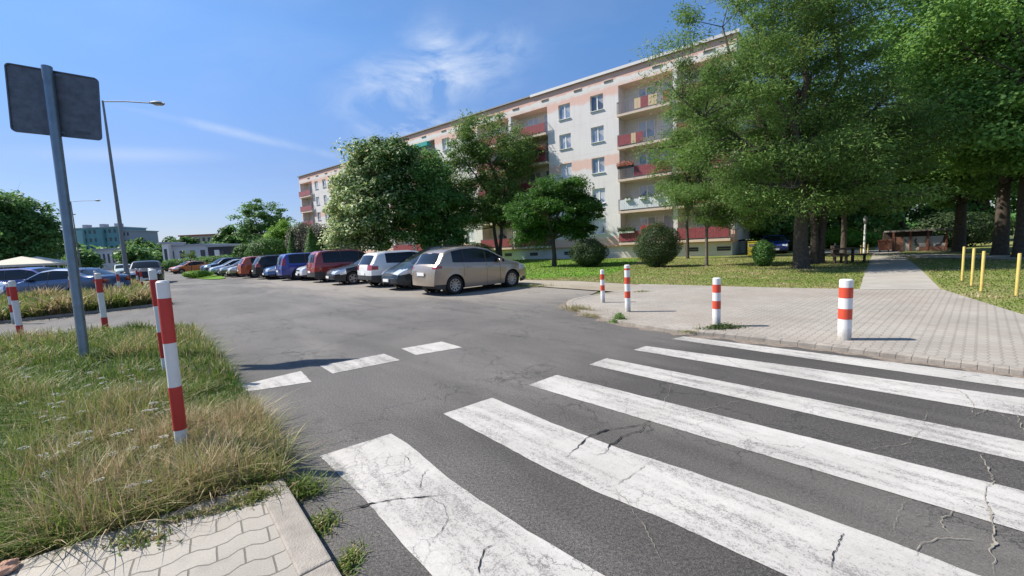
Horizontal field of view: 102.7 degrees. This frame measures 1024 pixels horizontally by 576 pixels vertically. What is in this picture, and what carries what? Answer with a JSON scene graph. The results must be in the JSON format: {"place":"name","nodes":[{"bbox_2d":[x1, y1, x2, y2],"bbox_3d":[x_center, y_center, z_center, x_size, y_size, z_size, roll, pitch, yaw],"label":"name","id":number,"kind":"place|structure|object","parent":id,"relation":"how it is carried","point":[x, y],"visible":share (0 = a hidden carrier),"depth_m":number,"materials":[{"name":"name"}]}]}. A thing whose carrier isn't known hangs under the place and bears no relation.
{"place":"outdoors","nodes":[
{"label":"outdoors","id":0,"kind":"place"},
{"bbox_2d":[5,488,297,575],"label":"pavement","id":1,"kind":"structure","parent":0,"point":[246,541],"depth_m":2.09,"materials":[{"name":"grey concrete"}]},
{"bbox_2d":[0,558,20,575],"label":"stone","id":2,"kind":"object","parent":1,"relation":"on","point":[8,566],"visible":0.99,"depth_m":2.00,"materials":[{"name":"beige stone"}]},
{"bbox_2d":[91,523,182,555],"bbox_3d":[-1.963,1.326,2.195,0.464,0.068,0.249,-3,6,0],"label":"weed tuft","id":3,"kind":"object","parent":1,"relation":"on","point":[144,538],"visible":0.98,"depth_m":2.18,"materials":[{"name":"green plant"}]},
{"bbox_2d":[108,485,310,532],"bbox_3d":[-1.741,1.300,2.404,1.021,0.056,0.180,-5,6,-20],"label":"weed tuft","id":4,"kind":"object","parent":1,"relation":"on","point":[231,505],"visible":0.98,"depth_m":2.40,"materials":[{"name":"green plant"}]},
{"bbox_2d":[217,482,297,505],"bbox_3d":[-1.571,1.266,2.525,0.445,0.084,0.225,-4,6,-17],"label":"weed tuft","id":5,"kind":"object","parent":1,"relation":"on","point":[252,494],"visible":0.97,"depth_m":2.52,"materials":[{"name":"green plant"}]},
{"bbox_2d":[0,319,337,567],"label":"verge","id":6,"kind":"structure","parent":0,"point":[8,557],"depth_m":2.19,"materials":[{"name":"green plant"}]},
{"bbox_2d":[4,63,101,359],"bbox_3d":[-6.771,-1.033,6.200,1.051,4.629,0.563,-5,6,-22],"label":"traffic sign","id":7,"kind":"object","parent":6,"relation":"on","point":[55,106],"visible":0.98,"depth_m":6.18,"materials":[{"name":"metal"}]},
{"bbox_2d":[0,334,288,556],"bbox_3d":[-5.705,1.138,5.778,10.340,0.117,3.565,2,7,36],"label":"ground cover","id":8,"kind":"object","parent":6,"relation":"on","point":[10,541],"visible":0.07,"depth_m":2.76,"materials":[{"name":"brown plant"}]},
{"bbox_2d":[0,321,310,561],"bbox_3d":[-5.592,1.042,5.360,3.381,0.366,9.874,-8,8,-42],"label":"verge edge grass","id":9,"kind":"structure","parent":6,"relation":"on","point":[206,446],"depth_m":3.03,"materials":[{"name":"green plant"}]},
{"bbox_2d":[148,269,165,370],"bbox_3d":[-4.493,0.495,5.232,0.083,1.472,0.083,-3,6,0],"label":"bollard","id":10,"kind":"object","parent":6,"relation":"on","point":[153,278],"visible":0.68,"depth_m":5.17,"materials":[{"name":"white metal"}]},
{"bbox_2d":[155,280,188,452],"bbox_3d":[-2.545,0.651,3.080,0.083,1.422,0.083,-2,6,0],"label":"bollard","id":11,"kind":"object","parent":6,"relation":"on","point":[169,343],"visible":0.92,"depth_m":3.04,"materials":[{"name":"red metal"}]},
{"bbox_2d":[191,275,224,278],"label":"verge","id":12,"kind":"structure","parent":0,"point":[213,277],"depth_m":35.53,"materials":[{"name":"green plant"}]},
{"bbox_2d":[182,270,214,277],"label":"grass clump","id":13,"kind":"object","parent":12,"relation":"on","point":[196,274],"visible":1,"depth_m":36.01,"materials":[{"name":"green plant"}]},
{"bbox_2d":[0,0,1016,241],"label":"sky","id":14,"kind":"structure","parent":0,"point":[257,95],"materials":[{"name":"blue"}]},
{"bbox_2d":[0,270,1023,575],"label":"road","id":15,"kind":"structure","parent":0,"point":[274,328],"depth_m":3.78,"materials":[{"name":"grey asphalt"}]},
{"bbox_2d":[8,281,23,334],"bbox_3d":[-10.831,0.487,8.954,0.107,1.302,0.107,-3,6,0],"label":"bollard","id":16,"kind":"object","parent":15,"relation":"on","point":[15,303],"visible":0.81,"depth_m":8.92,"materials":[{"name":"white metal"}]},
{"bbox_2d":[0,266,60,282],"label":"parked car","id":17,"kind":"object","parent":15,"relation":"on","point":[17,275],"visible":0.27,"depth_m":21.57,"materials":[{"name":"blue metal"}]},
{"bbox_2d":[0,256,65,268],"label":"market canopy","id":18,"kind":"object","parent":15,"relation":"on","point":[21,261],"visible":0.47,"depth_m":44.88,"materials":[{"name":"beige fabric"}]},
{"bbox_2d":[0,189,78,268],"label":"broad tree","id":19,"kind":"object","parent":15,"relation":"on","point":[27,221],"visible":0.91,"depth_m":50.35,"materials":[{"name":"green plant"}]},
{"bbox_2d":[0,268,130,295],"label":"parked car","id":20,"kind":"object","parent":15,"relation":"on","point":[53,278],"visible":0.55,"depth_m":18.40,"materials":[{"name":"blue metal"}]},
{"bbox_2d":[60,247,106,268],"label":"distant tree","id":21,"kind":"object","parent":15,"relation":"on","point":[88,259],"visible":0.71,"depth_m":99.19,"materials":[{"name":"green plant"}]},
{"bbox_2d":[0,302,172,323],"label":"verge kerb","id":22,"kind":"structure","parent":15,"relation":"on","point":[70,314],"depth_m":12.92,"materials":[{"name":"concrete"}]},
{"bbox_2d":[94,273,108,329],"bbox_3d":[-9.043,0.358,9.035,0.107,1.382,0.107,-3,6,0],"label":"bollard","id":23,"kind":"object","parent":15,"relation":"on","point":[101,298],"visible":0.83,"depth_m":8.99,"materials":[{"name":"white metal"}]},
{"bbox_2d":[110,242,163,264],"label":"distant tree","id":24,"kind":"object","parent":15,"relation":"on","point":[136,253],"visible":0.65,"depth_m":92.98,"materials":[{"name":"green plant"}]},
{"bbox_2d":[129,260,164,280],"bbox_3d":[-27.517,-1.239,30.866,2.143,1.895,4.686,-7,7,-38],"label":"moving car","id":25,"kind":"object","parent":15,"relation":"on","point":[144,266],"visible":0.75,"depth_m":29.93,"materials":[{"name":"grey metal"}]},
{"bbox_2d":[168,261,206,273],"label":"parked car","id":26,"kind":"object","parent":15,"relation":"on","point":[183,267],"visible":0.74,"depth_m":51.82,"materials":[{"name":"orange metal"}]},
{"bbox_2d":[161,255,219,268],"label":"hedge","id":27,"kind":"object","parent":15,"relation":"on","point":[172,263],"visible":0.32,"depth_m":61.29,"materials":[{"name":"green plant"}]},
{"bbox_2d":[171,243,241,259],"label":"hall","id":28,"kind":"structure","parent":15,"relation":"on","point":[199,249],"depth_m":83.73,"materials":[{"name":"white concrete"}]},
{"bbox_2d":[158,242,185,261],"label":"tower","id":29,"kind":"structure","parent":28,"relation":"on","point":[167,249],"depth_m":82.88,"materials":[{"name":"white paint"}]},
{"bbox_2d":[237,256,269,277],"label":"parked car","id":30,"kind":"object","parent":15,"relation":"on","point":[244,266],"visible":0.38,"depth_m":31.89,"materials":[{"name":"red"}]},
{"bbox_2d":[243,236,286,256],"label":"dome bush","id":31,"kind":"object","parent":15,"relation":"on","point":[257,247],"visible":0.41,"depth_m":43.43,"materials":[{"name":"green plant"}]},
{"bbox_2d":[251,254,280,278],"bbox_3d":[-17.044,-1.736,31.120,4.686,1.895,2.143,-8,8,-41],"label":"parked car","id":32,"kind":"object","parent":15,"relation":"on","point":[260,263],"visible":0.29,"depth_m":29.45,"materials":[{"name":"grey metal"}]},
{"bbox_2d":[241,371,310,390],"bbox_3d":[-2.937,1.173,5.069,0.720,0.001,0.633,-7,7,-38],"label":"yield line","id":33,"kind":"object","parent":15,"relation":"on","point":[298,377],"visible":0.88,"depth_m":5.10,"materials":[{"name":"paint"}]},
{"bbox_2d":[258,219,305,250],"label":"bright tree","id":34,"kind":"object","parent":15,"relation":"on","point":[278,231],"visible":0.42,"depth_m":47.99,"materials":[{"name":"green plant"}]},
{"bbox_2d":[276,252,311,279],"bbox_3d":[-13.402,-1.622,28.128,4.926,1.946,2.151,-8,8,-41],"label":"parked car","id":35,"kind":"object","parent":15,"relation":"on","point":[288,265],"visible":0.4,"depth_m":26.39,"materials":[{"name":"blue metal"}]},
{"bbox_2d":[260,479,341,575],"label":"kerb","id":36,"kind":"structure","parent":15,"relation":"on","point":[308,554],"depth_m":2.15,"materials":[{"name":"concrete"}]},
{"bbox_2d":[252,464,352,503],"bbox_3d":[-1.353,1.286,2.680,0.727,0.153,0.513,-3,6,0],"label":"weed tuft","id":37,"kind":"object","parent":15,"relation":"on","point":[302,491],"visible":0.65,"depth_m":2.69,"materials":[{"name":"green plant"}]},
{"bbox_2d":[284,219,322,252],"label":"purple shrub","id":38,"kind":"object","parent":15,"relation":"on","point":[302,227],"visible":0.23,"depth_m":41.78,"materials":[{"name":"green plant"}]},
{"bbox_2d":[301,223,334,252],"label":"purple shrub","id":39,"kind":"object","parent":15,"relation":"on","point":[318,230],"visible":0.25,"depth_m":40.93,"materials":[{"name":"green plant"}]},
{"bbox_2d":[308,501,343,541],"bbox_3d":[-1.082,1.342,2.370,0.336,0.077,0.352,0,7,27],"label":"weed tuft","id":40,"kind":"object","parent":15,"relation":"on","point":[318,521],"visible":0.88,"depth_m":2.36,"materials":[{"name":"green plant"}]},
{"bbox_2d":[306,248,365,281],"bbox_3d":[-9.706,-1.478,24.821,4.926,1.998,2.151,-8,8,-41],"label":"parked car","id":41,"kind":"object","parent":15,"relation":"on","point":[320,263],"visible":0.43,"depth_m":23.26,"materials":[{"name":"red metal"}]},
{"bbox_2d":[326,258,361,284],"bbox_3d":[-7.478,-1.135,22.163,4.836,1.654,2.084,-7,7,-39],"label":"parked car","id":42,"kind":"object","parent":15,"relation":"on","point":[347,274],"visible":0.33,"depth_m":20.59,"materials":[{"name":"grey metal"}]},
{"bbox_2d":[334,534,372,575],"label":"weed tuft","id":43,"kind":"object","parent":15,"relation":"on","point":[351,557],"visible":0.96,"depth_m":2.06,"materials":[{"name":"green plant"}]},
{"bbox_2d":[321,354,398,372],"bbox_3d":[-2.152,1.062,5.810,0.961,0.001,0.544,-7,7,-35],"label":"yield line","id":44,"kind":"object","parent":15,"relation":"on","point":[357,363],"visible":1,"depth_m":5.79,"materials":[{"name":"paint"}]},
{"bbox_2d":[357,249,417,286],"bbox_3d":[-5.144,-1.063,19.726,4.243,1.794,2.143,-8,8,-41],"label":"parked car","id":45,"kind":"object","parent":15,"relation":"on","point":[372,267],"visible":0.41,"depth_m":18.26,"materials":[{"name":"white metal"}]},
{"bbox_2d":[382,245,467,289],"bbox_3d":[-3.356,-0.989,17.904,4.636,1.855,2.114,-8,8,-41],"label":"parked car","id":46,"kind":"object","parent":15,"relation":"on","point":[398,275],"visible":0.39,"depth_m":16.43,"materials":[{"name":"grey metal"}]},
{"bbox_2d":[402,342,460,354],"bbox_3d":[-1.280,0.952,6.507,0.778,0.001,0.614,-6,7,-32],"label":"yield line","id":47,"kind":"object","parent":15,"relation":"on","point":[429,348],"visible":1,"depth_m":6.49,"materials":[{"name":"paint"}]},
{"bbox_2d":[320,434,604,575],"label":"crosswalk stripe","id":48,"kind":"object","parent":15,"relation":"on","point":[472,529],"visible":1,"depth_m":2.35,"materials":[{"name":"paint"}]},
{"bbox_2d":[412,245,525,294],"bbox_3d":[-1.488,-0.808,15.452,4.464,1.824,2.065,-8,8,-41],"label":"parked car","id":49,"kind":"object","parent":15,"relation":"on","point":[453,270],"visible":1,"depth_m":14.34,"materials":[{"name":"grey metal"}]},
{"bbox_2d":[444,398,979,575],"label":"crosswalk stripe","id":50,"kind":"object","parent":15,"relation":"on","point":[784,538],"visible":1,"depth_m":2.37,"materials":[{"name":"paint"}]},
{"bbox_2d":[530,375,1023,531],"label":"crosswalk stripe","id":51,"kind":"object","parent":15,"relation":"on","point":[949,491],"visible":1,"depth_m":2.83,"materials":[{"name":"paint"}]},
{"bbox_2d":[558,302,1023,377],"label":"gutter dirt","id":52,"kind":"structure","parent":15,"relation":"on","point":[845,353],"depth_m":5.65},
{"bbox_2d":[567,291,1023,375],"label":"kerb","id":53,"kind":"structure","parent":15,"relation":"on","point":[998,368],"depth_m":5.37,"materials":[{"name":"concrete"}]},
{"bbox_2d":[589,358,1023,460],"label":"crosswalk stripe","id":54,"kind":"object","parent":15,"relation":"on","point":[984,442],"visible":1,"depth_m":3.50,"materials":[{"name":"paint"}]},
{"bbox_2d":[635,346,1023,415],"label":"crosswalk stripe","id":55,"kind":"object","parent":15,"relation":"on","point":[987,401],"visible":1,"depth_m":4.12,"materials":[{"name":"paint"}]},
{"bbox_2d":[674,336,1023,388],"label":"crosswalk stripe","id":56,"kind":"object","parent":15,"relation":"on","point":[1004,381],"visible":1,"depth_m":4.67,"materials":[{"name":"paint"}]},
{"bbox_2d":[980,450,998,573],"bbox_3d":[2.721,1.192,2.328,1.560,0.001,0.054,-8,8,-42],"label":"road crack","id":57,"kind":"object","parent":15,"relation":"on","point":[993,538],"visible":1,"depth_m":2.16,"materials":[{"name":"grey asphalt"}]},
{"bbox_2d":[518,279,637,291],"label":"footpath","id":58,"kind":"structure","parent":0,"point":[588,285],"depth_m":15.08,"materials":[{"name":"grey concrete"}]},
{"bbox_2d":[509,258,678,277],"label":"green lawn","id":59,"kind":"structure","parent":0,"point":[572,272],"depth_m":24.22,"materials":[{"name":"green plant"}]},
{"bbox_2d":[316,132,425,251],"bbox_3d":[-12.826,-7.680,37.242,9.450,12.289,8.351,-6,7,-28],"label":"variegated tree","id":60,"kind":"object","parent":59,"relation":"on","point":[367,192],"visible":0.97,"depth_m":35.78,"materials":[{"name":"green plant"}]},
{"bbox_2d":[390,141,472,249],"bbox_3d":[-7.921,-8.306,39.451,8.270,12.647,8.384,-3,6,0],"label":"dense tree","id":61,"kind":"object","parent":59,"relation":"on","point":[436,201],"visible":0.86,"depth_m":37.83,"materials":[{"name":"green plant"}]},
{"bbox_2d":[442,108,548,256],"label":"airy locust","id":62,"kind":"object","parent":59,"relation":"on","point":[478,153],"visible":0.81,"depth_m":41.14,"materials":[{"name":"green plant"}]},
{"bbox_2d":[501,171,605,265],"bbox_3d":[2.866,-4.652,27.993,7.308,6.644,6.426,-3,6,0],"label":"round tree","id":63,"kind":"object","parent":59,"relation":"on","point":[550,199],"visible":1,"depth_m":27.30,"materials":[{"name":"green plant"}]},
{"bbox_2d":[567,237,609,266],"bbox_3d":[4.814,-2.234,25.752,2.408,1.939,2.380,-7,7,-38],"label":"round bush","id":64,"kind":"object","parent":59,"relation":"on","point":[589,253],"visible":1,"depth_m":25.21,"materials":[{"name":"green plant"}]},
{"bbox_2d":[519,240,1023,314],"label":"lawn","id":65,"kind":"structure","parent":0,"point":[981,248],"depth_m":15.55,"materials":[{"name":"green plant"}]},
{"bbox_2d":[297,28,757,259],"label":"apartment building","id":66,"kind":"structure","parent":65,"relation":"on","point":[593,126],"depth_m":38.23,"materials":[{"name":"white paint"}]},
{"bbox_2d":[589,94,602,112],"bbox_3d":[7.854,-17.125,37.937,1.396,1.446,0.310,2,7,38],"label":"window","id":67,"kind":"structure","parent":66,"relation":"in","point":[596,101],"depth_m":38.01,"materials":[{"name":"white"}]},
{"bbox_2d":[590,125,603,143],"bbox_3d":[7.980,-14.312,38.223,1.396,1.446,0.310,2,7,38],"label":"window","id":68,"kind":"structure","parent":66,"relation":"in","point":[597,132],"depth_m":38.27,"materials":[{"name":"white"}]},
{"bbox_2d":[591,157,604,174],"bbox_3d":[8.107,-11.500,38.509,1.396,1.446,0.310,2,7,38],"label":"window","id":69,"kind":"structure","parent":66,"relation":"in","point":[598,166],"depth_m":38.59,"materials":[{"name":"white"}]},
{"bbox_2d":[633,218,683,266],"bbox_3d":[8.087,-2.493,22.767,2.562,2.760,2.470,-8,8,-42],"label":"round bush","id":70,"kind":"object","parent":65,"relation":"on","point":[657,258],"visible":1,"depth_m":22.20,"materials":[{"name":"green plant"}]},
{"bbox_2d":[641,59,751,258],"bbox_3d":[13.749,-9.099,29.677,8.455,14.258,5.510,-3,6,0],"label":"thin tree","id":71,"kind":"object","parent":65,"relation":"on","point":[677,178],"visible":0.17,"depth_m":29.76,"materials":[{"name":"green plant"}]},
{"bbox_2d":[656,164,780,265],"bbox_3d":[10.877,-3.774,21.379,7.060,5.516,4.628,-3,6,0],"label":"locust","id":72,"kind":"object","parent":65,"relation":"on","point":[715,214],"visible":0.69,"depth_m":21.12,"materials":[{"name":"green plant"}]},
{"bbox_2d":[751,239,775,265],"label":"round bush","id":73,"kind":"object","parent":65,"relation":"on","point":[763,252],"visible":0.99,"depth_m":19.57,"materials":[{"name":"green plant"}]},
{"bbox_2d":[738,125,796,240],"bbox_3d":[20.885,-8.856,37.096,11.581,11.636,9.542,0,6,20],"label":"tree","id":74,"kind":"object","parent":65,"relation":"on","point":[775,229],"visible":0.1,"depth_m":34.84,"materials":[{"name":"green plant"}]},
{"bbox_2d":[759,233,788,253],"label":"parked car","id":75,"kind":"object","parent":65,"relation":"on","point":[780,242],"visible":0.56,"depth_m":32.06,"materials":[{"name":"blue metal"}]},
{"bbox_2d":[624,0,1001,268],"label":"honey locust","id":76,"kind":"object","parent":65,"relation":"on","point":[801,169],"visible":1,"depth_m":16.14,"materials":[{"name":"green plant"}]},
{"bbox_2d":[734,29,916,263],"bbox_3d":[15.268,-6.825,20.648,7.624,11.336,7.008,1,7,31],"label":"slim tree","id":77,"kind":"object","parent":65,"relation":"on","point":[817,248],"visible":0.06,"depth_m":19.64,"materials":[{"name":"green plant"}]},
{"bbox_2d":[808,227,862,248],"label":"bush","id":78,"kind":"object","parent":65,"relation":"on","point":[832,232],"visible":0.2,"depth_m":37.10,"materials":[{"name":"green plant"}]},
{"bbox_2d":[824,247,872,263],"bbox_3d":[15.860,-1.548,19.579,1.600,0.710,1.500,-4,6,-17],"label":"picnic table","id":79,"kind":"object","parent":65,"relation":"on","point":[834,255],"visible":0.84,"depth_m":19.37,"materials":[{"name":"brown wood"}]},
{"bbox_2d":[770,70,939,253],"bbox_3d":[20.217,-7.364,24.751,9.040,11.226,8.173,-3,6,0],"label":"locust","id":80,"kind":"object","parent":65,"relation":"on","point":[843,244],"visible":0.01,"depth_m":24.69,"materials":[{"name":"green plant"}]},
{"bbox_2d":[828,231,882,247],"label":"bush","id":81,"kind":"object","parent":65,"relation":"on","point":[854,239],"visible":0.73,"depth_m":35.91,"materials":[{"name":"green plant"}]},
{"bbox_2d":[808,188,905,232],"bbox_3d":[32.358,-10.912,40.040,11.320,14.100,10.054,-3,6,0],"label":"tree","id":82,"kind":"object","parent":65,"relation":"on","point":[875,221],"visible":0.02,"depth_m":38.17,"materials":[{"name":"green plant"}]},
{"bbox_2d":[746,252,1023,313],"bbox_3d":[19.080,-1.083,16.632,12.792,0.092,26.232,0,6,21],"label":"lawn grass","id":83,"kind":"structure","parent":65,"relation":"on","point":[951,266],"depth_m":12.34,"materials":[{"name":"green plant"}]},
{"bbox_2d":[860,193,974,234],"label":"tree","id":84,"kind":"object","parent":65,"relation":"on","point":[914,214],"visible":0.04,"depth_m":41.45,"materials":[{"name":"green plant"}]},
{"bbox_2d":[883,228,952,250],"bbox_3d":[27.690,-3.306,28.208,2.810,1.400,3.200,1,7,31],"label":"shelter","id":85,"kind":"object","parent":65,"relation":"on","point":[916,240],"visible":0.82,"depth_m":27.25,"materials":[{"name":"wood"}]},
{"bbox_2d":[844,0,1023,254],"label":"maple","id":86,"kind":"object","parent":65,"relation":"on","point":[947,25],"visible":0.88,"depth_m":17.18,"materials":[{"name":"green plant"}]},
{"bbox_2d":[884,6,1022,251],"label":"maple","id":87,"kind":"object","parent":65,"relation":"on","point":[989,181],"visible":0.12,"depth_m":23.05,"materials":[{"name":"green plant"}]},
{"bbox_2d":[907,210,1015,246],"bbox_3d":[32.507,-4.288,29.588,7.518,2.787,2.695,-3,6,0],"label":"bush","id":88,"kind":"object","parent":65,"relation":"on","point":[974,237],"visible":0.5,"depth_m":29.09,"materials":[{"name":"green plant"}]},
{"bbox_2d":[969,3,1023,256],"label":"maple","id":89,"kind":"object","parent":65,"relation":"on","point":[1018,244],"visible":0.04,"depth_m":18.13,"materials":[{"name":"green plant"}]},
{"bbox_2d":[568,228,1014,294],"bbox_3d":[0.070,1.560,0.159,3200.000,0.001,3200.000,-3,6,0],"label":"ground","id":90,"kind":"structure","parent":0,"point":[1011,238],"depth_m":16.32,"materials":[{"name":"green plant"}]},
{"bbox_2d":[89,248,120,269],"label":"building","id":91,"kind":"structure","parent":90,"relation":"on","point":[108,258],"depth_m":111.84,"materials":[{"name":"white concrete"}]},
{"bbox_2d":[74,223,146,252],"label":"apartment block","id":92,"kind":"structure","parent":90,"relation":"on","point":[104,235],"depth_m":148.97,"materials":[{"name":"teal paint"}]},
{"bbox_2d":[123,230,158,244],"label":"apartment block","id":93,"kind":"structure","parent":90,"relation":"on","point":[150,236],"depth_m":156.10,"materials":[{"name":"grey concrete"}]},
{"bbox_2d":[205,244,242,256],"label":"shop","id":94,"kind":"structure","parent":90,"relation":"on","point":[215,250],"depth_m":82.74,"materials":[{"name":"grey"}]},
{"bbox_2d":[209,225,253,243],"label":"distant tree","id":95,"kind":"object","parent":90,"relation":"on","point":[229,238],"visible":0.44,"depth_m":97.11,"materials":[{"name":"green plant"}]},
{"bbox_2d":[225,198,295,249],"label":"spreading tree","id":96,"kind":"object","parent":90,"relation":"on","point":[252,229],"visible":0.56,"depth_m":65.92,"materials":[{"name":"green plant"}]},
{"bbox_2d":[304,227,319,252],"bbox_3d":[-19.346,-3.739,39.754,1.716,4.341,1.643,-3,6,0],"label":"conifer","id":97,"kind":"object","parent":90,"relation":"on","point":[311,245],"visible":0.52,"depth_m":39.34,"materials":[{"name":"green plant"}]},
{"bbox_2d":[919,181,1018,239],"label":"tree","id":98,"kind":"object","parent":90,"relation":"on","point":[973,205],"visible":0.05,"depth_m":40.12,"materials":[{"name":"green plant"}]},
{"bbox_2d":[572,284,1023,367],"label":"pavement","id":99,"kind":"structure","parent":0,"point":[938,323],"depth_m":7.33,"materials":[{"name":"grey concrete"}]},
{"bbox_2d":[624,265,630,311],"bbox_3d":[2.449,0.032,8.686,0.119,1.052,0.119,-3,6,0],"label":"bollard","id":100,"kind":"object","parent":99,"relation":"on","point":[627,287],"visible":0.95,"depth_m":8.64,"materials":[{"name":"white metal"}]},
{"bbox_2d":[712,278,720,324],"bbox_3d":[3.441,0.260,6.889,0.129,0.872,0.129,-3,6,0],"label":"bollard","id":101,"kind":"object","parent":99,"relation":"on","point":[716,301],"visible":0.94,"depth_m":6.84,"materials":[{"name":"white metal"}]},
{"bbox_2d":[693,320,750,330],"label":"weed tuft","id":102,"kind":"object","parent":99,"relation":"on","point":[725,326],"visible":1,"depth_m":6.71,"materials":[{"name":"green plant"}]},
{"bbox_2d":[837,279,853,339],"bbox_3d":[4.617,0.321,5.675,0.159,0.892,0.159,-3,6,0],"label":"bollard","id":103,"kind":"object","parent":99,"relation":"on","point":[845,308],"visible":0.91,"depth_m":5.62,"materials":[{"name":"white metal"}]},
{"bbox_2d":[860,247,939,289],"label":"path","id":104,"kind":"structure","parent":0,"point":[889,272],"depth_m":13.45,"materials":[{"name":"concrete"}]},
{"bbox_2d":[902,254,1023,258],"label":"side path","id":105,"kind":"structure","parent":0,"point":[959,256],"depth_m":20.21,"materials":[{"name":"concrete"}]},
{"label":"far verge","id":106,"kind":"structure","parent":0,"visible":0},
{"bbox_2d":[0,277,152,320],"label":"verge grass","id":107,"kind":"structure","parent":106,"relation":"on","point":[43,302],"depth_m":13.86,"materials":[{"name":"green plant"}]},
{"bbox_2d":[101,100,164,278],"bbox_3d":[-23.976,-6.076,26.724,4.108,12.004,0.429,-3,6,0],"label":"street lamp","id":108,"kind":"object","parent":106,"relation":"on","point":[121,233],"visible":0.88,"depth_m":26.67,"materials":[{"name":"beige metal"}]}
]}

